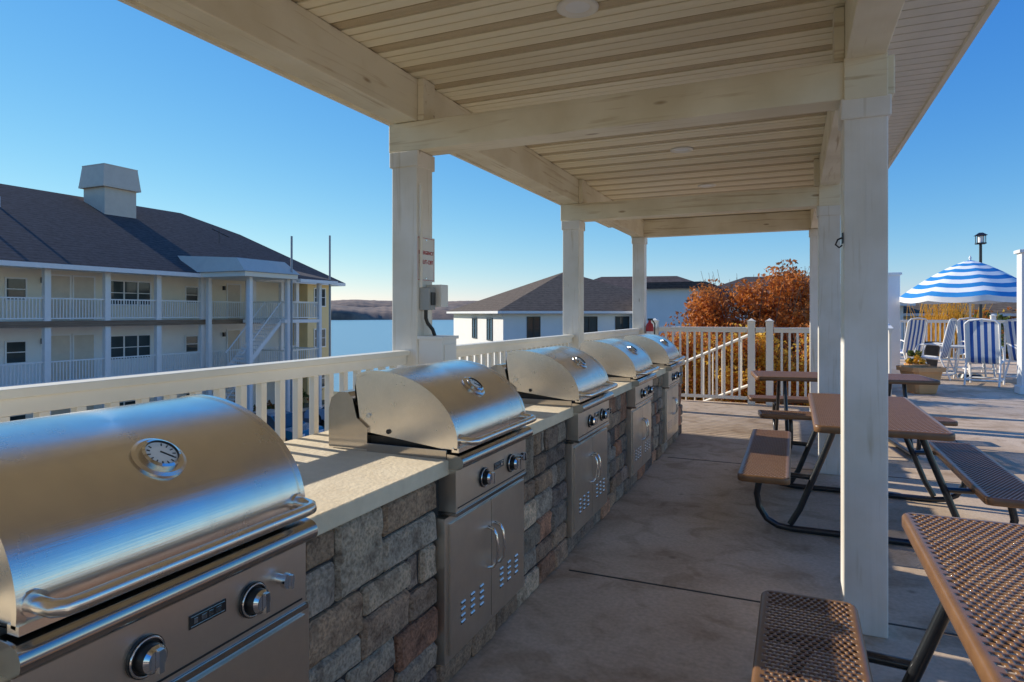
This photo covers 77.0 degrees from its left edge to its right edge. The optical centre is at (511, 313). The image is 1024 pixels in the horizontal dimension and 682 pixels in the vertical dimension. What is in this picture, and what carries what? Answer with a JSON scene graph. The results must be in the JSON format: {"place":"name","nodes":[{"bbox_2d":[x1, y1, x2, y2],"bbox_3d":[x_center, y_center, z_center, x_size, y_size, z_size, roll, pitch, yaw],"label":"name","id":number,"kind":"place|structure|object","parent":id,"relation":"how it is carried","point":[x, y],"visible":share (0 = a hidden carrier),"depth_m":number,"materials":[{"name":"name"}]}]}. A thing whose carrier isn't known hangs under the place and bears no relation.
{"place":"outdoors","nodes":[
{"label":"outdoors","id":0,"kind":"place"},
{"bbox_2d":[269,391,337,407],"bbox_3d":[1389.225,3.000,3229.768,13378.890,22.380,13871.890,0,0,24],"label":"ground","id":1,"kind":"structure","parent":0,"point":[306,405],"depth_m":42.96,"materials":[{"name":"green plant"}]},
{"bbox_2d":[0,267,328,418],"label":"walls","id":2,"kind":"structure","parent":1,"relation":"on","point":[173,336],"depth_m":35.36,"materials":[{"name":"white paint"}]},
{"bbox_2d":[0,265,307,385],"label":"balcony slabs","id":3,"kind":"structure","parent":2,"relation":"attached to","point":[24,324],"depth_m":30.97,"materials":[{"name":"white paint"}]},
{"bbox_2d":[0,297,294,386],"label":"balcony railings","id":4,"kind":"object","parent":3,"relation":"on","point":[79,360],"visible":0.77,"depth_m":31.46,"materials":[{"name":"white paint"}]},
{"bbox_2d":[4,274,325,420],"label":"windows and doors","id":5,"kind":"structure","parent":2,"relation":"attached to","point":[73,346],"depth_m":31.41,"materials":[{"name":"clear glass"}]},
{"bbox_2d":[0,184,345,285],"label":"roof","id":6,"kind":"structure","parent":2,"relation":"on","point":[43,229],"depth_m":34.52,"materials":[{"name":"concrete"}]},
{"bbox_2d":[78,163,140,217],"bbox_3d":[-24.516,-6.880,39.302,2.260,3.960,2.400,0,0,24],"label":"chimney","id":7,"kind":"object","parent":6,"relation":"on","point":[110,189],"visible":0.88,"depth_m":38.53,"materials":[{"name":"paint"}]},
{"bbox_2d":[42,268,298,414],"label":"columns","id":8,"kind":"structure","parent":1,"relation":"on","point":[46,331],"depth_m":30.77,"materials":[{"name":"white paint"}]},
{"bbox_2d":[206,277,321,411],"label":"stair tower","id":9,"kind":"structure","parent":1,"relation":"on","point":[246,351],"depth_m":36.85,"materials":[{"name":"white wood"}]},
{"bbox_2d":[178,256,337,284],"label":"stair roof","id":10,"kind":"structure","parent":9,"relation":"on","point":[242,269],"depth_m":34.81,"materials":[{"name":"white metal"}]},
{"bbox_2d":[233,389,322,411],"bbox_3d":[-18.843,5.380,27.510,1.979,1.513,32.320,0,0,24],"label":"hedge","id":11,"kind":"object","parent":1,"relation":"on","point":[271,406],"visible":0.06,"depth_m":37.94,"materials":[{"name":"green plant"}]},
{"bbox_2d":[290,235,330,412],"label":"vent poles","id":12,"kind":"object","parent":1,"relation":"on","point":[291,320],"visible":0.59,"depth_m":36.68,"materials":[{"name":"grey metal"}]},
{"bbox_2d":[454,314,631,366],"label":"walls","id":13,"kind":"structure","parent":1,"relation":"on","point":[509,326],"depth_m":41.57,"materials":[{"name":"white paint"}]},
{"bbox_2d":[446,272,631,313],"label":"roof","id":14,"kind":"structure","parent":13,"relation":"on","point":[543,296],"depth_m":43.62,"materials":[{"name":"grey concrete"}]},
{"bbox_2d":[472,316,628,340],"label":"windows","id":15,"kind":"structure","parent":13,"relation":"attached to","point":[534,325],"depth_m":41.85,"materials":[{"name":"black glass"}]},
{"bbox_2d":[647,281,716,339],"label":"flat roof house","id":16,"kind":"structure","parent":1,"relation":"on","point":[666,301],"depth_m":40.38,"materials":[{"name":"white paint"}]},
{"bbox_2d":[449,356,1023,681],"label":"concrete deck","id":17,"kind":"structure","parent":1,"relation":"on","point":[698,524],"depth_m":3.83,"materials":[{"name":"grey concrete"}]},
{"bbox_2d":[0,327,656,441],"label":"deck railing","id":18,"kind":"object","parent":17,"relation":"on","point":[41,400],"visible":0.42,"depth_m":2.91,"materials":[{"name":"plastic"}]},
{"bbox_2d":[284,359,684,681],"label":"stone grill island","id":19,"kind":"structure","parent":17,"relation":"on","point":[371,588],"depth_m":2.34,"materials":[{"name":"stone"}]},
{"bbox_2d":[0,394,317,681],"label":"gas grill","id":20,"kind":"object","parent":19,"relation":"on","point":[161,541],"visible":1,"depth_m":1.39,"materials":[{"name":"silver metal"}]},
{"bbox_2d":[329,359,536,665],"bbox_3d":[-0.323,0.805,2.970,0.704,1.133,0.805,0,0,24],"label":"gas grill","id":21,"kind":"object","parent":19,"relation":"on","point":[468,420],"visible":1,"depth_m":2.71,"materials":[{"name":"silver metal"}]},
{"bbox_2d":[491,346,617,536],"bbox_3d":[0.305,0.805,4.409,0.704,1.133,0.805,0,0,24],"label":"gas grill","id":22,"kind":"object","parent":19,"relation":"on","point":[577,380],"visible":0.97,"depth_m":4.13,"materials":[{"name":"silver metal"}]},
{"bbox_2d":[580,338,659,476],"bbox_3d":[0.934,0.805,5.848,0.704,1.133,0.805,0,0,24],"label":"gas grill","id":23,"kind":"object","parent":19,"relation":"on","point":[620,360],"visible":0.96,"depth_m":5.54,"materials":[{"name":"silver metal"}]},
{"bbox_2d":[624,333,685,442],"bbox_3d":[1.562,0.805,7.286,0.704,1.133,0.805,0,0,24],"label":"gas grill","id":24,"kind":"object","parent":19,"relation":"on","point":[662,352],"visible":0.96,"depth_m":6.98,"materials":[{"name":"silver metal"}]},
{"bbox_2d":[118,0,999,638],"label":"pavilion","id":25,"kind":"structure","parent":17,"relation":"on","point":[640,122],"depth_m":3.56,"materials":[{"name":"paint"}]},
{"bbox_2d":[417,235,434,281],"bbox_3d":[-0.541,-0.340,4.056,0.007,0.280,0.210,0,0,24],"label":"emergency shutoff sign","id":26,"kind":"object","parent":25,"relation":"attached to","point":[428,259],"visible":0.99,"depth_m":4.07,"materials":[{"name":"white paint"}]},
{"bbox_2d":[417,184,458,364],"bbox_3d":[-0.463,-0.125,4.032,0.188,1.350,0.200,0,0,24],"label":"electrical box","id":27,"kind":"object","parent":25,"relation":"attached to","point":[434,348],"visible":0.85,"depth_m":3.97,"materials":[{"name":"grey metal"}]},
{"bbox_2d":[645,318,654,333],"bbox_3d":[2.153,0.290,10.037,0.163,0.420,0.125,0,0,24],"label":"fire extinguisher","id":28,"kind":"object","parent":25,"relation":"attached to","point":[649,328],"visible":0.65,"depth_m":10.00,"materials":[{"name":"red metal"}]},
{"bbox_2d":[651,318,893,405],"bbox_3d":[6.678,0.791,12.357,8.310,1.418,3.088,0,0,-34],"label":"end railing","id":29,"kind":"object","parent":17,"relation":"on","point":[751,350],"visible":0.41,"depth_m":10.60,"materials":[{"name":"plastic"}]},
{"bbox_2d":[685,334,747,400],"bbox_3d":[3.295,1.650,11.601,2.156,2.800,0.085,0,0,43],"label":"stair handrail","id":30,"kind":"object","parent":29,"relation":"attached to","point":[721,348],"visible":0.2,"depth_m":11.34,"materials":[{"name":"plastic"}]},
{"bbox_2d":[569,369,1023,635],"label":"expansion joints","id":31,"kind":"object","parent":17,"relation":"on","point":[759,601],"visible":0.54,"depth_m":3.60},
{"bbox_2d":[747,371,957,456],"bbox_3d":[3.734,1.103,7.372,1.830,0.790,1.686,0,0,16],"label":"picnic table","id":32,"kind":"object","parent":17,"relation":"on","point":[775,414],"visible":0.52,"depth_m":7.14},
{"bbox_2d":[737,393,1023,550],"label":"picnic table","id":33,"kind":"object","parent":17,"relation":"on","point":[984,478],"visible":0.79,"depth_m":4.40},
{"bbox_2d":[751,513,1023,681],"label":"picnic table","id":34,"kind":"object","parent":17,"relation":"on","point":[976,638],"visible":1,"depth_m":1.96,"materials":[{"name":"brown metal"}]},
{"bbox_2d":[888,272,901,373],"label":"white pillar","id":35,"kind":"structure","parent":17,"relation":"on","point":[894,300],"depth_m":15.90,"materials":[{"name":"paint"}]},
{"bbox_2d":[900,317,927,364],"bbox_3d":[10.499,0.802,17.076,0.618,1.401,0.757,0,0,-11],"label":"patio chair","id":36,"kind":"object","parent":17,"relation":"on","point":[915,333],"visible":0.59,"depth_m":16.83,"materials":[{"name":"blue fabric"}]},
{"bbox_2d":[896,365,946,393],"bbox_3d":[7.701,1.248,12.132,0.632,0.500,0.632,0,0,-1],"label":"terracotta planter","id":37,"kind":"object","parent":17,"relation":"on","point":[933,372],"visible":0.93,"depth_m":11.93,"materials":[{"name":"ceramic"}]},
{"bbox_2d":[904,350,929,364],"bbox_3d":[9.290,1.161,14.812,0.465,0.675,0.437,0,0,14],"label":"potted plant","id":38,"kind":"object","parent":37,"relation":"in","point":[915,359],"visible":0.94,"depth_m":14.74,"materials":[{"name":"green plant"}]},
{"bbox_2d":[924,341,941,365],"bbox_3d":[11.735,1.148,18.117,0.510,0.700,0.510,0,0,14],"label":"black trash bin","id":39,"kind":"object","parent":17,"relation":"on","point":[932,350],"visible":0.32,"depth_m":17.93,"materials":[{"name":"plastic"}]},
{"bbox_2d":[914,318,958,380],"bbox_3d":[9.749,0.802,14.811,0.618,1.401,0.757,0,0,-41],"label":"patio chair","id":40,"kind":"object","parent":17,"relation":"on","point":[948,340],"visible":0.81,"depth_m":14.66,"materials":[{"name":"white paint"}]},
{"bbox_2d":[906,303,997,357],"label":"ornamental grass","id":41,"kind":"object","parent":17,"relation":"on","point":[944,310],"depth_m":22.42,"materials":[{"name":"yellow plant"}]},
{"bbox_2d":[900,256,1016,378],"bbox_3d":[10.661,0.079,14.985,2.697,2.838,2.697,0,0,0],"label":"patio umbrella","id":42,"kind":"object","parent":17,"relation":"on","point":[970,281],"visible":0.92,"depth_m":14.34,"materials":[{"name":"blue fabric"}]},
{"bbox_2d":[900,314,1016,361],"bbox_3d":[19.765,0.760,16.792,19.222,1.480,0.144,0,0,24],"label":"pool fence","id":43,"kind":"object","parent":17,"relation":"on","point":[992,316],"visible":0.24,"depth_m":19.67,"materials":[{"name":"plastic"}]},
{"bbox_2d":[939,345,995,379],"bbox_3d":[10.661,1.129,14.985,1.200,0.738,1.200,0,0,24],"label":"patio table","id":44,"kind":"object","parent":17,"relation":"on","point":[961,347],"visible":0.38,"depth_m":14.80,"materials":[{"name":"white paint"}]},
{"bbox_2d":[956,317,996,374],"bbox_3d":[11.629,0.802,16.154,0.618,1.401,0.757,0,0,14],"label":"patio chair","id":45,"kind":"object","parent":17,"relation":"on","point":[960,328],"visible":0.42,"depth_m":16.43,"materials":[{"name":"blue fabric"}]},
{"bbox_2d":[975,233,987,318],"bbox_3d":[14.883,-0.280,20.452,0.320,4.560,0.320,0,0,24],"label":"pole lamp","id":46,"kind":"object","parent":17,"relation":"on","point":[980,239],"visible":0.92,"depth_m":20.42,"materials":[{"name":"black metal"}]},
{"bbox_2d":[963,318,1004,387],"bbox_3d":[9.877,0.802,13.466,0.618,1.401,0.757,0,0,44],"label":"patio chair","id":47,"kind":"object","parent":17,"relation":"on","point":[979,340],"visible":1,"depth_m":13.30,"materials":[{"name":"blue fabric"}]},
{"bbox_2d":[1002,318,1016,381],"bbox_3d":[11.136,0.802,13.863,0.757,1.401,0.618,0,0,-16],"label":"patio chair","id":48,"kind":"object","parent":17,"relation":"on","point":[1010,328],"visible":0.66,"depth_m":13.98,"materials":[{"name":"blue fabric"}]},
{"bbox_2d":[1014,249,1023,394],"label":"white pillar","id":49,"kind":"structure","parent":17,"relation":"on","point":[1019,388],"depth_m":11.94,"materials":[{"name":"paint"}]},
{"bbox_2d":[706,387,802,405],"bbox_3d":[2.765,4.225,15.958,10.290,4.550,8.540,0,0,24],"label":"planting bed","id":50,"kind":"object","parent":1,"relation":"on","point":[779,404],"depth_m":13.93,"materials":[{"name":"brown plant"}]},
{"bbox_2d":[659,322,726,401],"bbox_3d":[3.324,1.110,12.755,2.582,1.886,1.412,0,0,24],"label":"golden shrub","id":51,"kind":"object","parent":50,"relation":"on","point":[690,363],"visible":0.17,"depth_m":12.43,"materials":[{"name":"plant"}]},
{"bbox_2d":[663,266,809,401],"bbox_3d":[5.111,0.496,14.119,2.787,3.020,3.176,0,0,-22],"label":"autumn shrub","id":52,"kind":"object","parent":50,"relation":"on","point":[704,312],"visible":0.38,"depth_m":13.57,"materials":[{"name":"orange plant"}]},
{"bbox_2d":[692,322,803,404],"bbox_3d":[4.484,1.078,11.957,2.242,1.854,1.093,0,0,24],"label":"golden shrub","id":53,"kind":"object","parent":50,"relation":"on","point":[760,361],"visible":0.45,"depth_m":11.81,"materials":[{"name":"plant"}]},
{"bbox_2d":[742,259,809,404],"bbox_3d":[6.434,0.411,14.075,2.614,3.289,2.246,0,0,24],"label":"autumn shrub","id":54,"kind":"object","parent":50,"relation":"on","point":[805,296],"visible":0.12,"depth_m":13.74,"materials":[{"name":"orange plant"}]},
{"bbox_2d":[776,322,809,405],"bbox_3d":[5.508,1.073,11.568,1.651,1.910,1.153,0,0,24],"label":"golden shrub","id":55,"kind":"object","parent":50,"relation":"on","point":[801,369],"visible":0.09,"depth_m":11.53,"materials":[{"name":"plant"}]},
{"bbox_2d":[709,276,915,355],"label":"long roof house","id":56,"kind":"structure","parent":1,"relation":"on","point":[749,279],"depth_m":42.11,"materials":[{"name":"white paint"}]},
{"bbox_2d":[903,302,1016,356],"bbox_3d":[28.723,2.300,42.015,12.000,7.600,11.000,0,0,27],"label":"railing","id":57,"kind":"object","parent":1,"relation":"on","point":[995,308],"depth_m":38.13,"materials":[{"name":"paint"}]},
{"bbox_2d":[925,310,1010,358],"bbox_3d":[24.270,2.857,33.954,4.507,6.306,4.377,0,0,24],"label":"autumn tree","id":58,"kind":"object","parent":1,"relation":"on","point":[988,317],"visible":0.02,"depth_m":32.92,"materials":[{"name":"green plant"}]},
{"bbox_2d":[987,307,1016,332],"bbox_3d":[29.495,2.545,36.254,6.324,6.929,5.195,0,0,24],"label":"autumn tree","id":59,"kind":"object","parent":1,"relation":"on","point":[1008,308],"visible":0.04,"depth_m":36.55,"materials":[{"name":"green plant"}]},
{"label":"walls","id":60,"kind":"object","parent":1,"relation":"on","visible":0},
{"bbox_2d":[594,276,693,289],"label":"roof","id":61,"kind":"structure","parent":60,"relation":"on","point":[624,282],"depth_m":51.34,"materials":[{"name":"tile"}]},
{"bbox_2d":[303,404,324,429],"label":"parking lot","id":62,"kind":"structure","parent":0,"point":[306,420],"depth_m":35.79,"materials":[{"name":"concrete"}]},
{"bbox_2d":[253,409,324,440],"bbox_3d":[-10.783,5.160,29.046,4.460,1.460,1.820,0,0,24],"label":"parked car","id":63,"kind":"object","parent":62,"relation":"on","point":[288,423],"visible":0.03,"depth_m":28.32,"materials":[{"name":"teal paint"}]},
{"bbox_2d":[304,406,324,424],"bbox_3d":[-8.603,5.160,33.987,4.460,1.460,1.820,0,0,24],"label":"parked car","id":64,"kind":"object","parent":62,"relation":"on","point":[321,414],"visible":0.11,"depth_m":33.64,"materials":[{"name":"blue paint"}]},
{"bbox_2d":[331,320,453,391],"bbox_3d":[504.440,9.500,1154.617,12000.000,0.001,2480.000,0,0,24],"label":"lake","id":65,"kind":"structure","parent":0,"point":[349,337],"depth_m":276.23,"materials":[{"name":"teal liquid"}]},
{"bbox_2d":[331,300,478,319],"bbox_3d":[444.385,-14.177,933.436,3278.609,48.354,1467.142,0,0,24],"label":"hills","id":66,"kind":"structure","parent":0,"point":[360,310],"depth_m":987.64,"materials":[{"name":"brown plant"}]},
{"bbox_2d":[0,0,1023,300],"label":"sky","id":67,"kind":"structure","parent":0,"point":[212,135],"materials":[{"name":"blue"}]}
]}

